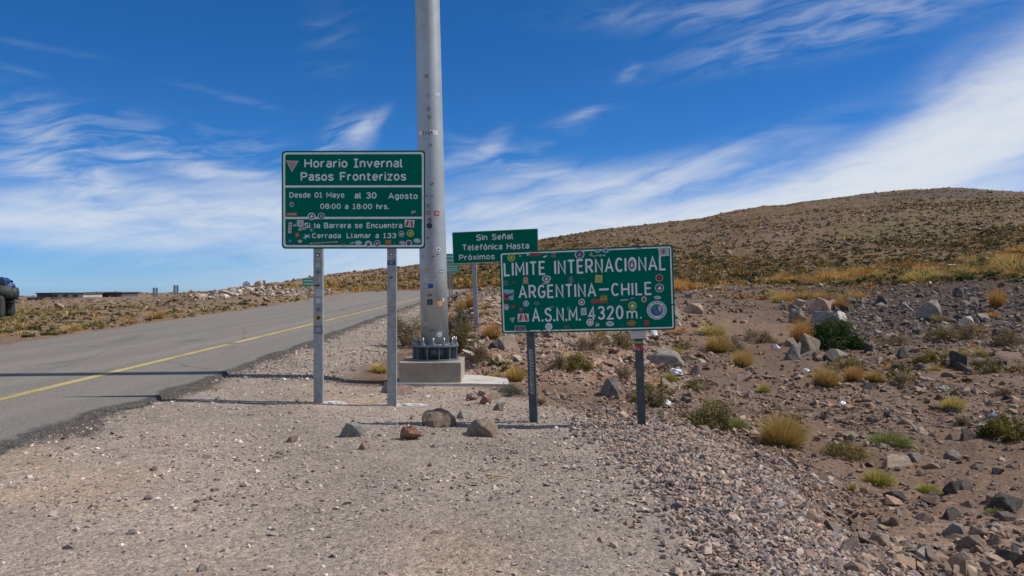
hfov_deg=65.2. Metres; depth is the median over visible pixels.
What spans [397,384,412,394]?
rock
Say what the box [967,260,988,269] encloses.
shrub
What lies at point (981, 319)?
rock
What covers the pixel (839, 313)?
rock
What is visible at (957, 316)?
rock
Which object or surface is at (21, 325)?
grass tussock
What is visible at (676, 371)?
plastic litter
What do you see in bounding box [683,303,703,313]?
rock
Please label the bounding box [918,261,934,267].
shrub
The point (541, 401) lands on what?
shrub
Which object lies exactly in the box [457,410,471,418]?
rock
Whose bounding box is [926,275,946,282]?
shrub
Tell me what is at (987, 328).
grass tussock
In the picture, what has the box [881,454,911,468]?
rock
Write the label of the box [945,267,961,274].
shrub
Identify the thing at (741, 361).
grass tussock
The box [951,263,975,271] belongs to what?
grass tussock
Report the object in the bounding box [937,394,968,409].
grass tussock
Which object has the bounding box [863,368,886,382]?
grass tussock
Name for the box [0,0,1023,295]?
sky
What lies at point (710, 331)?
grass tussock
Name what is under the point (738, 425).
grass tussock
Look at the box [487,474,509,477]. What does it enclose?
stick
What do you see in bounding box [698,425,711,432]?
rock
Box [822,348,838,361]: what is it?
rock
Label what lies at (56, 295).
building
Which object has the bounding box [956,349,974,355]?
grass tussock
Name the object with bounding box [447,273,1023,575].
rubble
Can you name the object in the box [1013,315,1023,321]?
rock
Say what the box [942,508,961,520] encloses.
rock
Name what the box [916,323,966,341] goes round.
shrub
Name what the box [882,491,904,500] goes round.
rock
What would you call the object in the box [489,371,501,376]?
grass tussock
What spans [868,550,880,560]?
rock
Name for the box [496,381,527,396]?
shrub
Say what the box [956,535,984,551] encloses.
rock
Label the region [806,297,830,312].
rock
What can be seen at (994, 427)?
shrub
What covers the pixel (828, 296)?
grass tussock
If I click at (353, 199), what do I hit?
traffic sign
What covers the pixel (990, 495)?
rock
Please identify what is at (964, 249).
shrub
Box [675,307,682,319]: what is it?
rock
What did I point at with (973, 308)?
rock
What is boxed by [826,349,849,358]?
rock
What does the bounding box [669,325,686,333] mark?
grass tussock
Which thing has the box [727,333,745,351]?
shrub
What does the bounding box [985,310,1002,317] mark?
grass tussock
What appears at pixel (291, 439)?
rock
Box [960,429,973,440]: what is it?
rock
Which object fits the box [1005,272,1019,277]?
shrub
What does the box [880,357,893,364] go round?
rock
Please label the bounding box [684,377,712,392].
shrub
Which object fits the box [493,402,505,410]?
rock
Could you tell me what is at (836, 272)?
grass tussock
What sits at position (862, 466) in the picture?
rock
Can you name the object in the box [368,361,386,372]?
grass tussock
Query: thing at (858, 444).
rock
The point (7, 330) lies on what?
shrub
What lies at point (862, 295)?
grass tussock
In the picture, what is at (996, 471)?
rock
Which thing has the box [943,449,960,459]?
rock
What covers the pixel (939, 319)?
grass tussock
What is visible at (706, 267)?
hillside grass
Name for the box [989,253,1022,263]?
grass tussock
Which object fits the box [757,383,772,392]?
grass tussock
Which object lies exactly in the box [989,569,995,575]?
rock
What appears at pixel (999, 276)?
shrub
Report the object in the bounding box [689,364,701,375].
rock
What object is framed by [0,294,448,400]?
road marking
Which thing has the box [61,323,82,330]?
grass tussock
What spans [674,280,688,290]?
grass tussock
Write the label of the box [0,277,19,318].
motorcycle
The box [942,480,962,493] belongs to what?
rock
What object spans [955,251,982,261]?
grass tussock
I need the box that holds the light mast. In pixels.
[399,0,464,382]
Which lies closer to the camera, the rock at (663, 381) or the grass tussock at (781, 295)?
the rock at (663, 381)
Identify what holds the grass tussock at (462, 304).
on the ground at (400, 557)
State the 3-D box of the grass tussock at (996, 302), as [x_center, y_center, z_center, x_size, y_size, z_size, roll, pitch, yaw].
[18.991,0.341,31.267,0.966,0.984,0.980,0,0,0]
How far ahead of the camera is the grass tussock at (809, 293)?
44.66 m
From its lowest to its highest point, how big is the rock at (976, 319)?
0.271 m
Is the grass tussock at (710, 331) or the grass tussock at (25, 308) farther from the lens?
the grass tussock at (25, 308)
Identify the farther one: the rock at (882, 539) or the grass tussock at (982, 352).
the grass tussock at (982, 352)
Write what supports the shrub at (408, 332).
on the ground at (400, 557)
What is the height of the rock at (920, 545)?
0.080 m
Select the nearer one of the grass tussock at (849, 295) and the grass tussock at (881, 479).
the grass tussock at (881, 479)
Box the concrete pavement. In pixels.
[397,375,508,385]
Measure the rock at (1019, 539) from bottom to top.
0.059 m
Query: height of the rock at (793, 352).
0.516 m
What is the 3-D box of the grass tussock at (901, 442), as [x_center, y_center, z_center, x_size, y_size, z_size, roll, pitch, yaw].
[4.910,1.934,10.398,0.796,0.250,0.786,0,0,0]
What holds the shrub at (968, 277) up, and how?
on the ground at (400, 557)
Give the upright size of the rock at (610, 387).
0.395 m
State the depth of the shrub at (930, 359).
17.68 m
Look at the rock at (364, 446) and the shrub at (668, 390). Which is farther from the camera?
the shrub at (668, 390)
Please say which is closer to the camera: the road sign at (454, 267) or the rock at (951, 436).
the rock at (951, 436)
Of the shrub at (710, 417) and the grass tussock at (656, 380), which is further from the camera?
the grass tussock at (656, 380)
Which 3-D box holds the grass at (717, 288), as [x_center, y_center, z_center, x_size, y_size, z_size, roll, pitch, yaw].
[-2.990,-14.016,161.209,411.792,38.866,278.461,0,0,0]
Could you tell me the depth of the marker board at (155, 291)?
124.96 m
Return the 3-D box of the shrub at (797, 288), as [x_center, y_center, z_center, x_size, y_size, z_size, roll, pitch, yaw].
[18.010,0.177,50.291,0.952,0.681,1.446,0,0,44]
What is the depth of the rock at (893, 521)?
6.92 m
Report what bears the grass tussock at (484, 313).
on the ground at (400, 557)
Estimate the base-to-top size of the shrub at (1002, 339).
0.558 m
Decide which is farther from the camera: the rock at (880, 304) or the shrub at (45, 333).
the rock at (880, 304)
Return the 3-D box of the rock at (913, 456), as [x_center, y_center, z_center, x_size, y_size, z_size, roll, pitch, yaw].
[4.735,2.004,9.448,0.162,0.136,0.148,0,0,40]
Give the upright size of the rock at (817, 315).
0.876 m
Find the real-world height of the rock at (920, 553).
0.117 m
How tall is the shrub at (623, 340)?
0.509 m
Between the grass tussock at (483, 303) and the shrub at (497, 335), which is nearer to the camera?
the shrub at (497, 335)
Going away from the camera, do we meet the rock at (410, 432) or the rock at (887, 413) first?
the rock at (410, 432)
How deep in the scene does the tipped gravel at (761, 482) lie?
5.97 m
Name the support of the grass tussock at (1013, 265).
on the ground at (400, 557)
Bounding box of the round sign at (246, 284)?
[243,281,249,287]
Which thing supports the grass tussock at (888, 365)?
on the ground at (400, 557)
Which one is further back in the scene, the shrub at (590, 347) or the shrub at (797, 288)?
the shrub at (797, 288)
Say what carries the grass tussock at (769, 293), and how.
on the ground at (400, 557)
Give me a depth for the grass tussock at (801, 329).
22.14 m
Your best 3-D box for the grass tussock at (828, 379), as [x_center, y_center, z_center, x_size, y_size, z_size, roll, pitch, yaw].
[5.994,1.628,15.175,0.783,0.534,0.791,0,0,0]
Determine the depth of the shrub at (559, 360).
13.77 m
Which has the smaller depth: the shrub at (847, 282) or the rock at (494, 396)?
the rock at (494, 396)
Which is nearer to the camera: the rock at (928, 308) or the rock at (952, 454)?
the rock at (952, 454)
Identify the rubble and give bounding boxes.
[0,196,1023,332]
[188,285,347,299]
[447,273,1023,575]
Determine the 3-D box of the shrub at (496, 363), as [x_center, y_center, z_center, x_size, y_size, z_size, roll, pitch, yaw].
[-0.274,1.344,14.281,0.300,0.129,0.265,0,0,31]
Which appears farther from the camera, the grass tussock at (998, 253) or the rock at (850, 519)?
the grass tussock at (998, 253)
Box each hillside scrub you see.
[88,187,1023,297]
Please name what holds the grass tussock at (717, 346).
on the ground at (400, 557)
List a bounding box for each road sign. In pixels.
[302,278,312,299]
[446,254,452,296]
[447,264,458,294]
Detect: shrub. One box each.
[3,328,14,332]
[12,324,24,330]
[39,331,57,335]
[384,310,420,348]
[448,308,469,330]
[449,315,478,352]
[461,280,472,286]
[468,338,492,362]
[481,270,498,278]
[488,360,502,365]
[491,331,503,339]
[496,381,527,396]
[537,396,548,405]
[549,349,569,369]
[562,350,594,371]
[571,332,607,353]
[601,331,634,347]
[610,360,635,380]
[628,380,669,407]
[657,384,671,393]
[672,339,693,349]
[676,397,737,431]
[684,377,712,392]
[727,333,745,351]
[742,326,779,343]
[792,285,807,293]
[810,314,868,350]
[818,257,830,263]
[818,438,875,460]
[823,355,865,371]
[824,287,839,292]
[842,277,855,285]
[854,276,867,281]
[872,331,915,345]
[873,272,888,278]
[883,362,918,378]
[887,371,913,385]
[892,271,908,279]
[910,349,948,365]
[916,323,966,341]
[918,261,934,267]
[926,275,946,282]
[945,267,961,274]
[949,414,971,426]
[952,318,986,339]
[955,273,975,280]
[957,247,971,251]
[963,256,989,267]
[966,354,1005,374]
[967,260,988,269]
[973,406,1023,443]
[982,270,996,277]
[989,326,1023,346]
[996,275,1009,279]
[996,387,1016,395]
[1001,365,1023,371]
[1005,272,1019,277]
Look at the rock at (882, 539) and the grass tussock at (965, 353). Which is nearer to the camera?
the rock at (882, 539)
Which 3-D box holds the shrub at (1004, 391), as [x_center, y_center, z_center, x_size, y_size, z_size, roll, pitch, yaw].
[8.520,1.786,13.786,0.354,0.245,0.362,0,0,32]
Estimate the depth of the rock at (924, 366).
17.28 m
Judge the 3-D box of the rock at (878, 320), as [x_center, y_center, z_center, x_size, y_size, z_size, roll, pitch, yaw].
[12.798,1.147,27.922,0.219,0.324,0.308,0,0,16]
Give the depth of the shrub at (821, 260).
98.84 m
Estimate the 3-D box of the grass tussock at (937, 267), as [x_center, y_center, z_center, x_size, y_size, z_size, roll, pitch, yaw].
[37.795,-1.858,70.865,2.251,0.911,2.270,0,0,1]
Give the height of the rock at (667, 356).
0.476 m
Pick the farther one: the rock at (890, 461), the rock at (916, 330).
the rock at (916, 330)
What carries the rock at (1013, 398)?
on the ground at (400, 557)
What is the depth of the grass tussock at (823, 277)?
66.77 m
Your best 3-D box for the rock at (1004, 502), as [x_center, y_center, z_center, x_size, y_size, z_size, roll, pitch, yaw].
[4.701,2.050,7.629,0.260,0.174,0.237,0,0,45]
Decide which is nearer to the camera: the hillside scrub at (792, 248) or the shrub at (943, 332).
the shrub at (943, 332)
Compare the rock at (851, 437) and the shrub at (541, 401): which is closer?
the rock at (851, 437)
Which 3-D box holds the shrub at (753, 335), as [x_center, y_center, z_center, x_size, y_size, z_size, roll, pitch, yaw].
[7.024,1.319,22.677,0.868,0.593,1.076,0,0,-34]
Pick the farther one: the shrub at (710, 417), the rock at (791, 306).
the rock at (791, 306)
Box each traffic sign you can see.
[282,150,429,405]
[452,229,538,325]
[499,245,674,425]
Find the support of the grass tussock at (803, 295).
on the ground at (400, 557)
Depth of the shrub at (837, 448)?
9.68 m
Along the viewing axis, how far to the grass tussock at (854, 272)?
74.87 m
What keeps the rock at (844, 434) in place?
on the ground at (400, 557)
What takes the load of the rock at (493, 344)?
on the ground at (400, 557)
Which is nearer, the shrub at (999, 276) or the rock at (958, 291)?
the rock at (958, 291)
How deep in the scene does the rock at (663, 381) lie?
13.84 m
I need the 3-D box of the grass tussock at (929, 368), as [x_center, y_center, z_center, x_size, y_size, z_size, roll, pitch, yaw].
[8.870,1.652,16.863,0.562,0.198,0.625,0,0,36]
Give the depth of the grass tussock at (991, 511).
7.48 m
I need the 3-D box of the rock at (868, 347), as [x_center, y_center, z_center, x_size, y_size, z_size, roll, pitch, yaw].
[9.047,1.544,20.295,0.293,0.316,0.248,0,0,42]
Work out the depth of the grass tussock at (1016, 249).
81.08 m
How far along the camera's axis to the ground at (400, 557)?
7.52 m
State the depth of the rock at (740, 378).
15.48 m
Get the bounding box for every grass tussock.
[9,320,30,328]
[15,304,34,311]
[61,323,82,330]
[142,307,167,318]
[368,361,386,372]
[452,294,466,312]
[463,291,479,308]
[478,300,490,306]
[478,308,491,314]
[480,319,501,339]
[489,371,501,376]
[502,366,527,381]
[506,363,527,375]
[589,331,610,337]
[647,376,659,382]
[661,371,678,383]
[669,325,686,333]
[670,346,683,355]
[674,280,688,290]
[679,279,698,286]
[695,323,729,335]
[702,328,737,352]
[729,416,751,429]
[731,347,756,367]
[752,405,818,449]
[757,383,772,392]
[761,287,777,295]
[767,291,795,299]
[768,292,786,302]
[779,291,797,300]
[786,312,817,343]
[790,289,815,299]
[799,286,817,297]
[801,272,823,283]
[805,268,834,281]
[806,362,847,387]
[813,290,838,298]
[828,266,853,274]
[830,271,860,280]
[830,294,852,309]
[835,287,860,298]
[840,365,867,380]
[842,268,868,275]
[849,287,867,298]
[849,484,856,490]
[857,266,875,272]
[858,467,900,487]
[860,427,920,449]
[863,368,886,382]
[869,268,888,276]
[880,358,909,369]
[899,267,934,281]
[912,262,927,270]
[913,482,941,493]
[918,363,943,370]
[927,263,947,270]
[930,312,949,321]
[935,347,956,354]
[937,268,959,278]
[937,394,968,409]
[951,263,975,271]
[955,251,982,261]
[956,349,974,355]
[961,266,991,273]
[968,346,990,355]
[973,324,990,330]
[981,507,1002,514]
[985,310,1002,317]
[986,285,1009,308]
[989,249,1008,257]
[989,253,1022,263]
[990,253,1021,265]
[991,251,1023,270]
[991,264,1010,272]
[1003,245,1023,252]
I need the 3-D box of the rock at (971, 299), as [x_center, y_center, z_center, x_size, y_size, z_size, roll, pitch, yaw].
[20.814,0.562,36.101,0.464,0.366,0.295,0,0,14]
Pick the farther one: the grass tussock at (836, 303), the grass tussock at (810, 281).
the grass tussock at (810, 281)
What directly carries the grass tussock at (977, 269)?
on the ground at (400, 557)
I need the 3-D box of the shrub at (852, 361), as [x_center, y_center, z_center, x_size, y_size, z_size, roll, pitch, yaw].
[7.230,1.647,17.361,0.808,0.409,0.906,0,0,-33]
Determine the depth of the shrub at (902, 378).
15.28 m
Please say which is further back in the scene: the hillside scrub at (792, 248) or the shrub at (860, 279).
the hillside scrub at (792, 248)
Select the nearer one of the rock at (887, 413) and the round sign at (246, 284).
the rock at (887, 413)
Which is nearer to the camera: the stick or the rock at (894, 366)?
the stick
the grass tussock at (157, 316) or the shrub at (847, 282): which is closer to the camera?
the grass tussock at (157, 316)
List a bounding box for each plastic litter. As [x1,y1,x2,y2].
[650,330,657,338]
[670,368,682,374]
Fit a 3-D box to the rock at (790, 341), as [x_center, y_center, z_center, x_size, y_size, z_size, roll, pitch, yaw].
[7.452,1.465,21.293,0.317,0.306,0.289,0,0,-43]
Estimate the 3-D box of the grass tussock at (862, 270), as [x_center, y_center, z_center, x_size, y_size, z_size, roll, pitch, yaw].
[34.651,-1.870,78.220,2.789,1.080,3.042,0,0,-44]
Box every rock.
[286,435,298,442]
[340,422,364,437]
[359,442,370,449]
[381,382,386,392]
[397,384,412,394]
[400,425,422,438]
[422,408,456,427]
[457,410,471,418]
[466,393,477,399]
[466,418,497,436]
[477,390,485,396]
[479,396,491,403]
[488,342,497,350]
[488,392,500,399]
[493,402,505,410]
[497,334,519,352]
[601,377,619,399]
[647,348,684,366]
[660,377,674,390]
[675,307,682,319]
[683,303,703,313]
[685,291,692,297]
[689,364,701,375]
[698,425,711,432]
[735,374,753,381]
[784,342,800,360]
[785,337,796,346]
[788,304,797,310]
[789,307,806,322]
[794,299,804,306]
[798,333,819,353]
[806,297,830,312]
[809,309,838,326]
[812,355,822,360]
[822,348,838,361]
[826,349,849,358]
[835,431,858,437]
[837,311,846,320]
[839,304,849,311]
[844,434,855,443]
[845,297,855,303]
[847,516,852,523]
[850,441,868,448]
[860,462,865,468]
[864,343,874,351]
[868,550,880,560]
[870,530,889,546]
[871,349,878,354]
[875,295,888,304]
[875,302,884,307]
[875,316,881,322]
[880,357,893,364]
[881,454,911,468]
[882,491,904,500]
[883,411,891,416]
[888,516,899,525]
[889,361,904,370]
[896,345,909,358]
[901,301,908,309]
[907,451,921,462]
[912,327,922,334]
[915,300,941,318]
[916,547,927,560]
[917,543,933,549]
[921,363,932,370]
[934,287,943,291]
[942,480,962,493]
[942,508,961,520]
[942,522,963,535]
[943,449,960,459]
[945,405,958,412]
[945,433,956,439]
[949,351,966,366]
[952,287,964,296]
[953,314,962,320]
[953,362,965,370]
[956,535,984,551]
[958,316,973,324]
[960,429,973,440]
[966,310,974,317]
[966,520,971,525]
[969,296,978,302]
[969,524,989,535]
[970,306,977,311]
[973,316,979,322]
[975,315,985,321]
[977,313,988,317]
[985,401,994,406]
[985,491,994,502]
[987,534,1001,545]
[988,492,1023,511]
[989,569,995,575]
[991,358,1002,367]
[991,467,1004,474]
[992,327,1003,335]
[995,547,1023,566]
[1001,395,1009,399]
[1010,395,1019,401]
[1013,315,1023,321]
[1016,537,1022,542]
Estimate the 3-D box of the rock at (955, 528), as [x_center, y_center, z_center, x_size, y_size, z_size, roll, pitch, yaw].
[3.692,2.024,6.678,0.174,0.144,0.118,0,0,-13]
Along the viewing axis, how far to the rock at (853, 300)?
38.44 m
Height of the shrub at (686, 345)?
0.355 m
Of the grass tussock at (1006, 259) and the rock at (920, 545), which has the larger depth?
the grass tussock at (1006, 259)
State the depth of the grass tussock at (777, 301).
41.63 m
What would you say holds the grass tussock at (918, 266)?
on the ground at (400, 557)
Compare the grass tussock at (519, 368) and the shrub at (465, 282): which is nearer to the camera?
the grass tussock at (519, 368)
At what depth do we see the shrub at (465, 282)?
91.53 m
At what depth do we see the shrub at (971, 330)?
21.99 m
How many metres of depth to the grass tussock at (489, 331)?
16.12 m
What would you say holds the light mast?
on the concrete pavement
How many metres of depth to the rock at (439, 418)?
8.99 m
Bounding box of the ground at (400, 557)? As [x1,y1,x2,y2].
[0,187,1023,575]
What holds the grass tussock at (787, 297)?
on the ground at (400, 557)
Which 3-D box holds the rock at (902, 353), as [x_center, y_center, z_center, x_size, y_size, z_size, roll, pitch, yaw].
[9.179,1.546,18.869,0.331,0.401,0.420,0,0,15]
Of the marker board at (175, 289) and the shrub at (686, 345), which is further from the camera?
the marker board at (175, 289)
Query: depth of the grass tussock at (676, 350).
18.32 m
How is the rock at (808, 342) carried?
on the ground at (400, 557)
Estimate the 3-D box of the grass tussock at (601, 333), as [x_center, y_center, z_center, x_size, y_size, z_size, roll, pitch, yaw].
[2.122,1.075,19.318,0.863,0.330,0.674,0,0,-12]
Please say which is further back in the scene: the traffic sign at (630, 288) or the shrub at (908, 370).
the shrub at (908, 370)
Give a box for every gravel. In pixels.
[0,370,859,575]
[221,305,420,382]
[561,400,952,575]
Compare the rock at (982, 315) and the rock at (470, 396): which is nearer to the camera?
the rock at (470, 396)
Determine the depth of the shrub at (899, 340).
21.37 m
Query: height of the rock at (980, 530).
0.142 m
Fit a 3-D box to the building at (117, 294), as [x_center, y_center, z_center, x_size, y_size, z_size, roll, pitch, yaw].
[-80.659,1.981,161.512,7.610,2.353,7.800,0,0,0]
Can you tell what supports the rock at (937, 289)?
on the ground at (400, 557)
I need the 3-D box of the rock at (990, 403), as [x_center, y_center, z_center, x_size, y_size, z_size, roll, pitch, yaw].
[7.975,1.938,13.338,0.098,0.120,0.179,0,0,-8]
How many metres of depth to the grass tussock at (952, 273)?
55.07 m
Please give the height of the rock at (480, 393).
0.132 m
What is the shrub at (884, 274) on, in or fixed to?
on the ground at (400, 557)
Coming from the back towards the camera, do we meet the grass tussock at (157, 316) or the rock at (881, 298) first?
the rock at (881, 298)
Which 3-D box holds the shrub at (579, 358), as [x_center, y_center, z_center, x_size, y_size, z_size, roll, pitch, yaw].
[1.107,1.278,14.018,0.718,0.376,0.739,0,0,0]
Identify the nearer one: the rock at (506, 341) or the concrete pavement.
the concrete pavement
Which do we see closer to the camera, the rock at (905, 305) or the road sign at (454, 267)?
the rock at (905, 305)
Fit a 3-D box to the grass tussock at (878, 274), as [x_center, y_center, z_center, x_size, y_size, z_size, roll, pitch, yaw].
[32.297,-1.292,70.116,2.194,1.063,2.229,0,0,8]
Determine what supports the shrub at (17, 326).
on the ground at (400, 557)
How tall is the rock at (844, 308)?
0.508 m
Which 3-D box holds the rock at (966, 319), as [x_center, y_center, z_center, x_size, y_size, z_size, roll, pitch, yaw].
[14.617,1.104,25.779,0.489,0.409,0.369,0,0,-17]
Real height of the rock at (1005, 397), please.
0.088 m
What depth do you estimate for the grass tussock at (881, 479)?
8.40 m
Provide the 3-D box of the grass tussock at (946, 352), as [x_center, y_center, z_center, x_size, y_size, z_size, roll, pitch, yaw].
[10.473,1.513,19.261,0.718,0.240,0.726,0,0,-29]
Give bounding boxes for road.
[0,290,466,455]
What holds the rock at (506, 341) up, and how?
on the ground at (400, 557)
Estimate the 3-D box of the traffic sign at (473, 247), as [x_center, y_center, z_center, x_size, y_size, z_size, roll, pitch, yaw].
[-0.329,0.054,17.594,1.900,2.638,0.082,-2,0,7]
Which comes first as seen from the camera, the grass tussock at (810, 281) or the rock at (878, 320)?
the rock at (878, 320)
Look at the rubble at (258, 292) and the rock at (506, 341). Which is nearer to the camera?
the rock at (506, 341)
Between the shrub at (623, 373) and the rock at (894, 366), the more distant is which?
the rock at (894, 366)
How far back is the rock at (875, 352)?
19.84 m
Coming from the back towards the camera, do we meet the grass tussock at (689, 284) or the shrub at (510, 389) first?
the grass tussock at (689, 284)
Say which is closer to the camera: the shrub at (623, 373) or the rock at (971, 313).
the shrub at (623, 373)
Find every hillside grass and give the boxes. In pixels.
[0,230,1023,374]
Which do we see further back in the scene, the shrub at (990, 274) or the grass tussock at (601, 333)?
the shrub at (990, 274)
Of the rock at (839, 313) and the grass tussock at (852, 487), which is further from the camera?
the rock at (839, 313)
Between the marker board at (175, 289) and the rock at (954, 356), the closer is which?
the rock at (954, 356)
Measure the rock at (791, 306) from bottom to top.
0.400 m
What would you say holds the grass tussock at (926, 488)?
on the ground at (400, 557)
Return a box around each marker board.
[153,288,157,296]
[173,285,178,294]
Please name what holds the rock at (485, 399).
on the ground at (400, 557)
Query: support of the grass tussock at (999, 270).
on the ground at (400, 557)
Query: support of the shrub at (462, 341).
on the ground at (400, 557)
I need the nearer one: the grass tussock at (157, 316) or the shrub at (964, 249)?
the grass tussock at (157, 316)
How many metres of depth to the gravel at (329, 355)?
15.89 m
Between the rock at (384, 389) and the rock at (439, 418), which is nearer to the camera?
the rock at (439, 418)
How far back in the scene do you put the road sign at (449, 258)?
39.95 m
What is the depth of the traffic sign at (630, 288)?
9.14 m
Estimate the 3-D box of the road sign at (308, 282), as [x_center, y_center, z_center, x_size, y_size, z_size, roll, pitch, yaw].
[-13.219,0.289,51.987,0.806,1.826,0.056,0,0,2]
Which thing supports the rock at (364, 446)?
on the ground at (400, 557)
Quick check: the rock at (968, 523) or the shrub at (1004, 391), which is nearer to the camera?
the rock at (968, 523)
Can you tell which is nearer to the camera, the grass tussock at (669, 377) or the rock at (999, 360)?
the grass tussock at (669, 377)
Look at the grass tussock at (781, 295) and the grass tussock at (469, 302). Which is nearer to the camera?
the grass tussock at (469, 302)
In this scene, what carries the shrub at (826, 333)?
on the ground at (400, 557)
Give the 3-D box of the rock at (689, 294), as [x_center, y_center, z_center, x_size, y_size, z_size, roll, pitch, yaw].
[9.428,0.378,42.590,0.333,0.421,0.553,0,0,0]
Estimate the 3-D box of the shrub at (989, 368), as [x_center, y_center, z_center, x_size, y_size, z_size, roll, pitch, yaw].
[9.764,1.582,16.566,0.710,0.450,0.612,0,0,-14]
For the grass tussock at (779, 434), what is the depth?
9.95 m
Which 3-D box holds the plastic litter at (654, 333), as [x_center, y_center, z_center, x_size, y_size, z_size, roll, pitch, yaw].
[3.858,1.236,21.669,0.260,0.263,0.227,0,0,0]
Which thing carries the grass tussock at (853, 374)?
on the ground at (400, 557)
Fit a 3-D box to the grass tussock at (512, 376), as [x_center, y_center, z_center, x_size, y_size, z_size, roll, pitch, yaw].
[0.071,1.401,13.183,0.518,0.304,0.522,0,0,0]
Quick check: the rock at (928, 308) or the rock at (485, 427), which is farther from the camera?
the rock at (928, 308)
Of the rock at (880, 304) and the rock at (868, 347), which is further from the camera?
the rock at (880, 304)
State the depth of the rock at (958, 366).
17.05 m
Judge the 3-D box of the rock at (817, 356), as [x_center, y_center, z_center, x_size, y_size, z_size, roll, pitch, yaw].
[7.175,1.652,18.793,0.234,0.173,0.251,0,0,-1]
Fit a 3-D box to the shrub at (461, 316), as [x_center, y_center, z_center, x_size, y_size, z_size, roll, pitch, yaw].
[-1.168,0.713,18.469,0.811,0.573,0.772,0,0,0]
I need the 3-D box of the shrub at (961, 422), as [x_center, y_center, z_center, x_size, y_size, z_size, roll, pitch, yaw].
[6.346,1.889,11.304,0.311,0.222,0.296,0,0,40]
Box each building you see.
[27,292,104,299]
[102,292,139,296]
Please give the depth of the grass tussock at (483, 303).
20.33 m
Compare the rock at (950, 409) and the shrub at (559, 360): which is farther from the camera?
the shrub at (559, 360)
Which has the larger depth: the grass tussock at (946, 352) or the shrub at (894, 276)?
the shrub at (894, 276)
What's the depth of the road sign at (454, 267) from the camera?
45.96 m
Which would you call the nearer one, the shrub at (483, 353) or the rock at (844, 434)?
the rock at (844, 434)
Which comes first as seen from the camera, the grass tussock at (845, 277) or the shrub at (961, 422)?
the shrub at (961, 422)
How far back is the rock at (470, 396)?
11.03 m
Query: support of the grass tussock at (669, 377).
on the ground at (400, 557)
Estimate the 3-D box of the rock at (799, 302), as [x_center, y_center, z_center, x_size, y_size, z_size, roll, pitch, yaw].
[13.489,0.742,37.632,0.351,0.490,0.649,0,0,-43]
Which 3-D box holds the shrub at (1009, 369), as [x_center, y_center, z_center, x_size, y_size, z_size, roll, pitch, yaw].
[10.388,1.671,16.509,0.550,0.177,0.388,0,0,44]
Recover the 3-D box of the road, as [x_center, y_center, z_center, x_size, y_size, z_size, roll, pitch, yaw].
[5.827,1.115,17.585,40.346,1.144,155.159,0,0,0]
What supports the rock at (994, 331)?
on the ground at (400, 557)
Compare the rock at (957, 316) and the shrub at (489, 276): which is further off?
the shrub at (489, 276)
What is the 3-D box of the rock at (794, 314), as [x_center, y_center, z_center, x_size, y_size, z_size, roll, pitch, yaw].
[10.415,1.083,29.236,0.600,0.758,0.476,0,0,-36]
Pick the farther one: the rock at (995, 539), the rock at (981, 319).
the rock at (981, 319)
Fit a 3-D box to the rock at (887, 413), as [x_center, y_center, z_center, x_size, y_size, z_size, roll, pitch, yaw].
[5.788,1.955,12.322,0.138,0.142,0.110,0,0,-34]
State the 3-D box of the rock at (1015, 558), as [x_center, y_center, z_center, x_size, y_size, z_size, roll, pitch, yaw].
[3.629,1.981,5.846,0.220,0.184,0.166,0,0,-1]
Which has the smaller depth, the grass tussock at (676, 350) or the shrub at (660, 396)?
the shrub at (660, 396)
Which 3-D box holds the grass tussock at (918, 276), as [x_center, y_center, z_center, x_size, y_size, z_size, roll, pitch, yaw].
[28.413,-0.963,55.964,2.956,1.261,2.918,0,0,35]
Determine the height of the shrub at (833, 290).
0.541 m
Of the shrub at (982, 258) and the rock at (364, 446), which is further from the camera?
the shrub at (982, 258)

